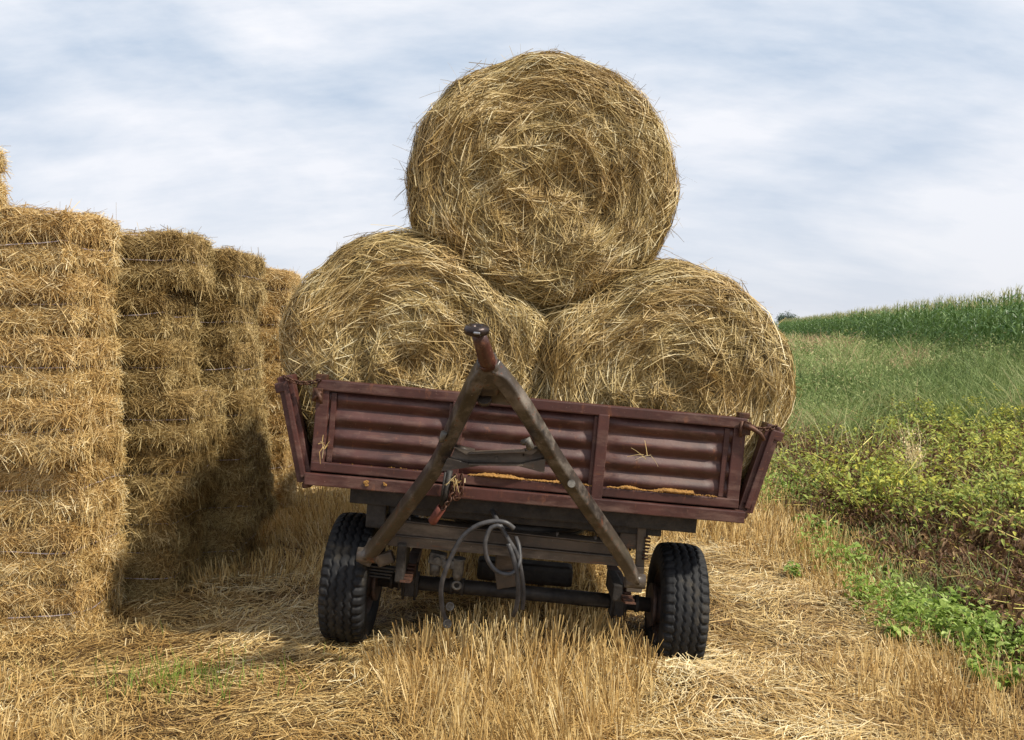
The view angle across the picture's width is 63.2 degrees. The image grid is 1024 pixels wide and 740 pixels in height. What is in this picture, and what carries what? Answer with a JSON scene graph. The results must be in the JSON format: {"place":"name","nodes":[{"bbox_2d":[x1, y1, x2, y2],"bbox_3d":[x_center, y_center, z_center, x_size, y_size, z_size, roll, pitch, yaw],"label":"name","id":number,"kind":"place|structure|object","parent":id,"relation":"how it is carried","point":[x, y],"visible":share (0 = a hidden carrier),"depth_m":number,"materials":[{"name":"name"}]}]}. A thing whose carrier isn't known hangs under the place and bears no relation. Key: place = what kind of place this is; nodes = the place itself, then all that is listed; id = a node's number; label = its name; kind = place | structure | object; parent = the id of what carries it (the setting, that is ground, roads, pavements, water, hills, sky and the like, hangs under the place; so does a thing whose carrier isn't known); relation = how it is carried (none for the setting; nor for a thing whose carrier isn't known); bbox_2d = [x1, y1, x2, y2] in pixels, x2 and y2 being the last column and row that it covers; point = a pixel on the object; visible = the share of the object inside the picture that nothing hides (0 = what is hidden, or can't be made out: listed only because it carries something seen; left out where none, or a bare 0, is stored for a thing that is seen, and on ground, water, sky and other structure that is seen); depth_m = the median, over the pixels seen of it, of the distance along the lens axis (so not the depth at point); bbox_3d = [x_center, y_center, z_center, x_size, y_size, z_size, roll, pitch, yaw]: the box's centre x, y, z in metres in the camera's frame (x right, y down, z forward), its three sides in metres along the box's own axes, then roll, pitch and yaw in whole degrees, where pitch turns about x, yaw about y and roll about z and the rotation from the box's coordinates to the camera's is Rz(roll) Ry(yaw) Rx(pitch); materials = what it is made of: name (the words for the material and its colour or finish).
{"place":"outdoors","nodes":[
{"label":"outdoors","id":0,"kind":"place"},
{"bbox_2d":[0,443,1023,739],"bbox_3d":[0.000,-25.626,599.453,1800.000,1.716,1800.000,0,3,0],"label":"ground","id":1,"kind":"structure","parent":0,"point":[416,613],"depth_m":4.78,"materials":[{"name":"beige plant"}]},
{"bbox_2d":[0,559,132,637],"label":"square bale","id":2,"kind":"object","parent":1,"relation":"on","point":[78,609],"visible":0.73,"depth_m":5.16,"materials":[{"name":"plant"}]},
{"bbox_2d":[0,498,130,592],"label":"square bale","id":3,"kind":"object","parent":2,"relation":"on","point":[64,549],"visible":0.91,"depth_m":5.13,"materials":[{"name":"plant"}]},
{"bbox_2d":[0,446,132,539],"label":"square bale","id":4,"kind":"object","parent":3,"relation":"on","point":[27,494],"visible":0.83,"depth_m":5.11,"materials":[{"name":"plant"}]},
{"bbox_2d":[0,387,130,474],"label":"square bale","id":5,"kind":"object","parent":4,"relation":"on","point":[48,431],"visible":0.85,"depth_m":5.00,"materials":[{"name":"plant"}]},
{"bbox_2d":[0,326,129,402],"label":"square bale","id":6,"kind":"object","parent":5,"relation":"on","point":[50,366],"visible":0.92,"depth_m":5.04,"materials":[{"name":"plant"}]},
{"bbox_2d":[0,261,120,352],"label":"square bale","id":7,"kind":"object","parent":6,"relation":"on","point":[75,303],"visible":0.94,"depth_m":5.03,"materials":[{"name":"plant"}]},
{"bbox_2d":[0,197,127,295],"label":"square bale","id":8,"kind":"object","parent":7,"relation":"on","point":[61,240],"visible":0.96,"depth_m":5.01,"materials":[{"name":"plant"}]},
{"bbox_2d":[0,145,13,207],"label":"square bale","id":9,"kind":"object","parent":8,"relation":"on","point":[3,190],"visible":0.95,"depth_m":5.49,"materials":[{"name":"plant"}]},
{"bbox_2d":[120,528,208,600],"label":"square bale","id":10,"kind":"object","parent":1,"relation":"on","point":[149,573],"visible":0.4,"depth_m":5.88,"materials":[{"name":"plant"}]},
{"bbox_2d":[119,487,214,559],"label":"square bale","id":11,"kind":"object","parent":10,"relation":"on","point":[155,525],"visible":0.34,"depth_m":5.89,"materials":[{"name":"plant"}]},
{"bbox_2d":[111,437,224,509],"bbox_3d":[-2.804,0.703,6.159,1.191,0.611,0.802,1,3,-1],"label":"square bale","id":12,"kind":"object","parent":11,"relation":"on","point":[177,475],"visible":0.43,"depth_m":5.87,"materials":[{"name":"plant"}]},
{"bbox_2d":[111,381,230,462],"bbox_3d":[-2.737,0.386,6.101,1.180,0.668,0.846,0,3,1],"label":"square bale","id":13,"kind":"object","parent":12,"relation":"on","point":[189,417],"visible":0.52,"depth_m":5.81,"materials":[{"name":"plant"}]},
{"bbox_2d":[91,330,205,406],"bbox_3d":[-2.896,0.001,6.087,1.226,0.603,0.813,0,3,1],"label":"square bale","id":14,"kind":"object","parent":13,"relation":"on","point":[160,365],"visible":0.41,"depth_m":5.78,"materials":[{"name":"plant"}]},
{"bbox_2d":[62,278,206,344],"bbox_3d":[-2.901,-0.401,6.106,1.173,0.657,0.853,0,3,1],"label":"square bale","id":15,"kind":"object","parent":14,"relation":"on","point":[168,312],"visible":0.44,"depth_m":5.82,"materials":[{"name":"plant"}]},
{"bbox_2d":[95,224,217,306],"bbox_3d":[-2.800,-0.752,6.080,1.191,0.615,0.811,0,3,1],"label":"square bale","id":16,"kind":"object","parent":15,"relation":"on","point":[175,257],"visible":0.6,"depth_m":5.78,"materials":[{"name":"plant"}]},
{"bbox_2d":[9,621,340,705],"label":"grass","id":17,"kind":"structure","parent":1,"relation":"on","point":[174,674],"depth_m":4.40,"materials":[{"name":"green plant"}]},
{"bbox_2d":[201,523,264,570],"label":"square bale","id":18,"kind":"object","parent":1,"relation":"on","point":[218,543],"visible":0.24,"depth_m":6.56,"materials":[{"name":"plant"}]},
{"bbox_2d":[201,470,279,539],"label":"square bale","id":19,"kind":"object","parent":18,"relation":"on","point":[232,508],"visible":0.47,"depth_m":6.56,"materials":[{"name":"plant"}]},
{"bbox_2d":[210,422,273,493],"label":"square bale","id":20,"kind":"object","parent":19,"relation":"on","point":[240,462],"visible":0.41,"depth_m":6.56,"materials":[{"name":"plant"}]},
{"bbox_2d":[199,381,271,447],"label":"square bale","id":21,"kind":"object","parent":20,"relation":"on","point":[245,412],"visible":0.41,"depth_m":6.58,"materials":[{"name":"plant"}]},
{"bbox_2d":[191,336,266,394],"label":"square bale","id":22,"kind":"object","parent":21,"relation":"on","point":[237,367],"visible":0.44,"depth_m":6.55,"materials":[{"name":"plant"}]},
{"bbox_2d":[175,294,262,354],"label":"square bale","id":23,"kind":"object","parent":22,"relation":"on","point":[228,323],"visible":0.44,"depth_m":6.51,"materials":[{"name":"plant"}]},
{"bbox_2d":[196,245,271,313],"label":"square bale","id":24,"kind":"object","parent":23,"relation":"on","point":[238,272],"visible":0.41,"depth_m":6.51,"materials":[{"name":"plant"}]},
{"bbox_2d":[270,478,298,516],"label":"square bale","id":25,"kind":"object","parent":1,"relation":"on","point":[283,496],"visible":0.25,"depth_m":8.50,"materials":[{"name":"plant"}]},
{"bbox_2d":[264,447,296,488],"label":"square bale","id":26,"kind":"object","parent":25,"relation":"on","point":[282,467],"visible":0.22,"depth_m":8.46,"materials":[{"name":"plant"}]},
{"bbox_2d":[262,412,290,455],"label":"square bale","id":27,"kind":"object","parent":26,"relation":"on","point":[278,428],"visible":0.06,"depth_m":8.41,"materials":[{"name":"plant"}]},
{"bbox_2d":[257,374,283,421],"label":"square bale","id":28,"kind":"object","parent":27,"relation":"on","point":[273,398],"visible":0.14,"depth_m":8.38,"materials":[{"name":"plant"}]},
{"bbox_2d":[258,342,286,381],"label":"square bale","id":29,"kind":"object","parent":28,"relation":"on","point":[273,361],"visible":0.16,"depth_m":8.38,"materials":[{"name":"plant"}]},
{"bbox_2d":[254,303,285,348],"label":"square bale","id":30,"kind":"object","parent":29,"relation":"on","point":[267,326],"visible":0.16,"depth_m":8.34,"materials":[{"name":"plant"}]},
{"bbox_2d":[260,265,302,310],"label":"square bale","id":31,"kind":"object","parent":30,"relation":"on","point":[277,293],"visible":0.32,"depth_m":8.36,"materials":[{"name":"plant"}]},
{"bbox_2d":[0,460,1023,739],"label":"stubble","id":32,"kind":"object","parent":1,"relation":"on","point":[460,698],"visible":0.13,"depth_m":4.60,"materials":[{"name":"beige plant"}]},
{"bbox_2d":[274,323,783,665],"bbox_3d":[0.024,0.689,6.371,2.842,1.980,5.470,5,2,-1],"label":"farm trailer","id":33,"kind":"object","parent":1,"relation":"on","point":[491,416],"visible":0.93,"depth_m":4.62,"materials":[{"name":"red paint"}]},
{"bbox_2d":[318,438,329,463],"bbox_3d":[-1.030,0.434,4.558,0.062,0.158,0.023,-1,3,-14],"label":"straw wisp","id":34,"kind":"object","parent":33,"relation":"attached to","point":[323,447],"visible":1,"depth_m":4.55,"materials":[{"name":"beige plant"}]},
{"bbox_2d":[363,480,386,485],"bbox_3d":[-0.751,0.625,4.563,0.130,0.035,0.009,5,2,-1],"label":"spilled grain","id":35,"kind":"object","parent":33,"relation":"attached to","point":[366,482],"visible":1,"depth_m":4.56},
{"bbox_2d":[257,224,565,444],"bbox_3d":[-0.588,-0.125,5.307,1.856,1.622,1.609,5,2,-1],"label":"round bale","id":36,"kind":"object","parent":33,"relation":"on","point":[405,306],"visible":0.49,"depth_m":4.68,"materials":[{"name":"plant"}]},
{"bbox_2d":[392,46,689,312],"bbox_3d":[0.177,-1.163,5.295,1.877,1.745,1.589,5,2,-1],"label":"round bale","id":37,"kind":"object","parent":36,"relation":"on","point":[546,179],"visible":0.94,"depth_m":4.70,"materials":[{"name":"plant"}]},
{"bbox_2d":[445,475,464,490],"bbox_3d":[-0.307,0.615,4.469,0.115,0.097,0.071,-2,3,-37],"label":"straw wisp","id":38,"kind":"object","parent":33,"relation":"hanging from","point":[452,479],"visible":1,"depth_m":4.47,"materials":[{"name":"beige plant"}]},
{"bbox_2d":[340,463,716,497],"bbox_3d":[0.097,0.601,4.600,2.103,0.036,0.051,5,3,-1],"label":"spilled grain","id":39,"kind":"object","parent":33,"relation":"on","point":[661,490],"visible":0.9,"depth_m":4.61},
{"bbox_2d":[628,443,657,465],"bbox_3d":[0.719,0.464,4.593,0.174,0.143,0.046,-1,3,-13],"label":"straw wisp","id":40,"kind":"object","parent":33,"relation":"hanging from","point":[643,454],"visible":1,"depth_m":4.59,"materials":[{"name":"beige plant"}]},
{"bbox_2d":[531,253,813,490],"bbox_3d":[0.893,0.028,5.378,1.882,1.562,1.521,5,2,-1],"label":"round bale","id":41,"kind":"object","parent":33,"relation":"on","point":[673,334],"visible":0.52,"depth_m":4.72,"materials":[{"name":"plant"}]},
{"bbox_2d":[775,311,796,321],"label":"distant tree","id":42,"kind":"object","parent":1,"relation":"on","point":[787,315],"visible":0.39,"depth_m":249.50,"materials":[{"name":"green plant"}]},
{"bbox_2d":[783,561,805,577],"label":"leafy weed","id":43,"kind":"object","parent":1,"relation":"on","point":[792,568],"visible":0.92,"depth_m":6.48,"materials":[{"name":"green plant"}]},
{"bbox_2d":[791,513,814,531],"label":"leafy weed","id":44,"kind":"object","parent":1,"relation":"on","point":[804,517],"visible":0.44,"depth_m":7.93,"materials":[{"name":"green plant"}]},
{"bbox_2d":[810,514,837,537],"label":"leafy weed","id":45,"kind":"object","parent":1,"relation":"on","point":[822,523],"visible":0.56,"depth_m":7.65,"materials":[{"name":"green plant"}]},
{"bbox_2d":[828,503,843,525],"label":"leafy weed","id":46,"kind":"object","parent":1,"relation":"on","point":[834,511],"visible":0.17,"depth_m":8.13,"materials":[{"name":"green plant"}]},
{"bbox_2d":[846,573,864,586],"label":"leafy weed","id":47,"kind":"object","parent":1,"relation":"on","point":[855,579],"visible":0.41,"depth_m":6.21,"materials":[{"name":"green plant"}]},
{"bbox_2d":[846,579,876,606],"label":"leafy weed","id":48,"kind":"object","parent":1,"relation":"on","point":[859,594],"visible":0.49,"depth_m":5.85,"materials":[{"name":"green plant"}]},
{"bbox_2d":[841,541,885,573],"bbox_3d":[2.808,1.527,6.686,0.236,0.249,0.357,-2,3,-38],"label":"leafy weed","id":49,"kind":"object","parent":1,"relation":"on","point":[858,556],"visible":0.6,"depth_m":6.68,"materials":[{"name":"green plant"}]},
{"bbox_2d":[758,450,1023,685],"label":"border weeds","id":50,"kind":"object","parent":1,"relation":"on","point":[991,636],"visible":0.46,"depth_m":5.32,"materials":[{"name":"green plant"}]},
{"bbox_2d":[880,557,905,580],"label":"leafy weed","id":51,"kind":"object","parent":1,"relation":"on","point":[890,566],"visible":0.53,"depth_m":6.47,"materials":[{"name":"green plant"}]},
{"bbox_2d":[877,579,908,599],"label":"leafy weed","id":52,"kind":"object","parent":1,"relation":"on","point":[892,585],"visible":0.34,"depth_m":5.95,"materials":[{"name":"green plant"}]},
{"bbox_2d":[764,323,1023,610],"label":"grass","id":53,"kind":"structure","parent":1,"relation":"on","point":[1010,392],"depth_m":15.36,"materials":[{"name":"green plant"}]},
{"bbox_2d":[883,616,915,639],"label":"leafy weed","id":54,"kind":"object","parent":1,"relation":"on","point":[894,629],"visible":0.79,"depth_m":5.09,"materials":[{"name":"green plant"}]},
{"bbox_2d":[782,328,1023,440],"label":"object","id":55,"kind":"object","parent":1,"relation":"on","point":[864,370],"visible":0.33,"depth_m":18.46,"materials":[{"name":"green plant"}]},
{"bbox_2d":[890,420,927,486],"bbox_3d":[4.349,0.995,9.029,0.423,0.908,0.466,0,3,0],"label":"oat plant","id":56,"kind":"object","parent":1,"relation":"on","point":[912,449],"visible":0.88,"depth_m":9.05,"materials":[{"name":"plant"}]},
{"bbox_2d":[892,589,926,624],"bbox_3d":[2.625,1.569,5.530,0.242,0.226,0.190,0,3,0],"label":"leafy weed","id":57,"kind":"object","parent":1,"relation":"on","point":[902,602],"visible":0.38,"depth_m":5.51,"materials":[{"name":"green plant"}]},
{"bbox_2d":[910,588,936,609],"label":"leafy weed","id":58,"kind":"object","parent":1,"relation":"on","point":[917,591],"visible":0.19,"depth_m":5.75,"materials":[{"name":"green plant"}]},
{"bbox_2d":[920,597,957,627],"bbox_3d":[2.728,1.572,5.380,0.321,0.223,0.211,-1,3,-24],"label":"leafy weed","id":59,"kind":"object","parent":1,"relation":"on","point":[940,608],"visible":0.39,"depth_m":5.36,"materials":[{"name":"green plant"}]},
{"bbox_2d":[924,573,966,600],"bbox_3d":[3.110,1.567,5.974,0.270,0.195,0.204,2,3,39],"label":"leafy weed","id":60,"kind":"object","parent":1,"relation":"on","point":[942,590],"visible":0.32,"depth_m":5.99,"materials":[{"name":"green plant"}]},
{"bbox_2d":[928,611,963,638],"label":"leafy weed","id":61,"kind":"object","parent":1,"relation":"on","point":[939,617],"visible":0.48,"depth_m":5.18,"materials":[{"name":"green plant"}]},
{"bbox_2d":[943,585,985,622],"bbox_3d":[2.989,1.567,5.546,0.338,0.244,0.255,-2,3,-33],"label":"leafy weed","id":62,"kind":"object","parent":1,"relation":"on","point":[956,596],"visible":0.45,"depth_m":5.58,"materials":[{"name":"green plant"}]},
{"bbox_2d":[957,604,991,623],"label":"leafy weed","id":63,"kind":"object","parent":1,"relation":"on","point":[985,609],"visible":0.24,"depth_m":5.39,"materials":[{"name":"green plant"}]},
{"bbox_2d":[964,651,990,681],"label":"leafy weed","id":64,"kind":"object","parent":1,"relation":"on","point":[972,661],"visible":0.67,"depth_m":4.54,"materials":[{"name":"green plant"}]},
{"bbox_2d":[953,609,1003,645],"bbox_3d":[2.798,1.563,5.037,0.370,0.257,0.244,0,3,-9],"label":"leafy weed","id":65,"kind":"object","parent":1,"relation":"on","point":[960,629],"visible":0.35,"depth_m":4.99,"materials":[{"name":"green plant"}]},
{"bbox_2d":[964,613,1015,656],"bbox_3d":[2.821,1.570,4.921,0.263,0.245,0.206,1,3,27],"label":"leafy weed","id":66,"kind":"object","parent":1,"relation":"on","point":[973,632],"visible":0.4,"depth_m":4.91,"materials":[{"name":"green plant"}]},
{"bbox_2d":[982,660,1023,690],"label":"leafy weed","id":67,"kind":"object","parent":1,"relation":"on","point":[1015,672],"visible":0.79,"depth_m":4.41,"materials":[{"name":"green plant"}]},
{"bbox_2d":[987,628,1018,650],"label":"leafy weed","id":68,"kind":"object","parent":1,"relation":"on","point":[1008,635],"visible":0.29,"depth_m":4.93,"materials":[{"name":"green plant"}]},
{"bbox_2d":[1008,640,1023,661],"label":"leafy weed","id":69,"kind":"object","parent":1,"relation":"on","point":[1011,646],"visible":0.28,"depth_m":4.80,"materials":[{"name":"green plant"}]},
{"bbox_2d":[0,0,1023,325],"label":"sky","id":70,"kind":"structure","parent":0,"point":[836,155],"materials":[{"name":"white"}]},
{"bbox_2d":[760,383,1023,682],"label":"potato","id":71,"kind":"object","parent":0,"point":[992,526],"depth_m":7.97,"materials":[{"name":"green plant"}]},
{"bbox_2d":[773,283,1023,359],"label":"corn field","id":72,"kind":"structure","parent":0,"point":[988,318],"depth_m":37.16,"materials":[{"name":"green plant"}]}
]}

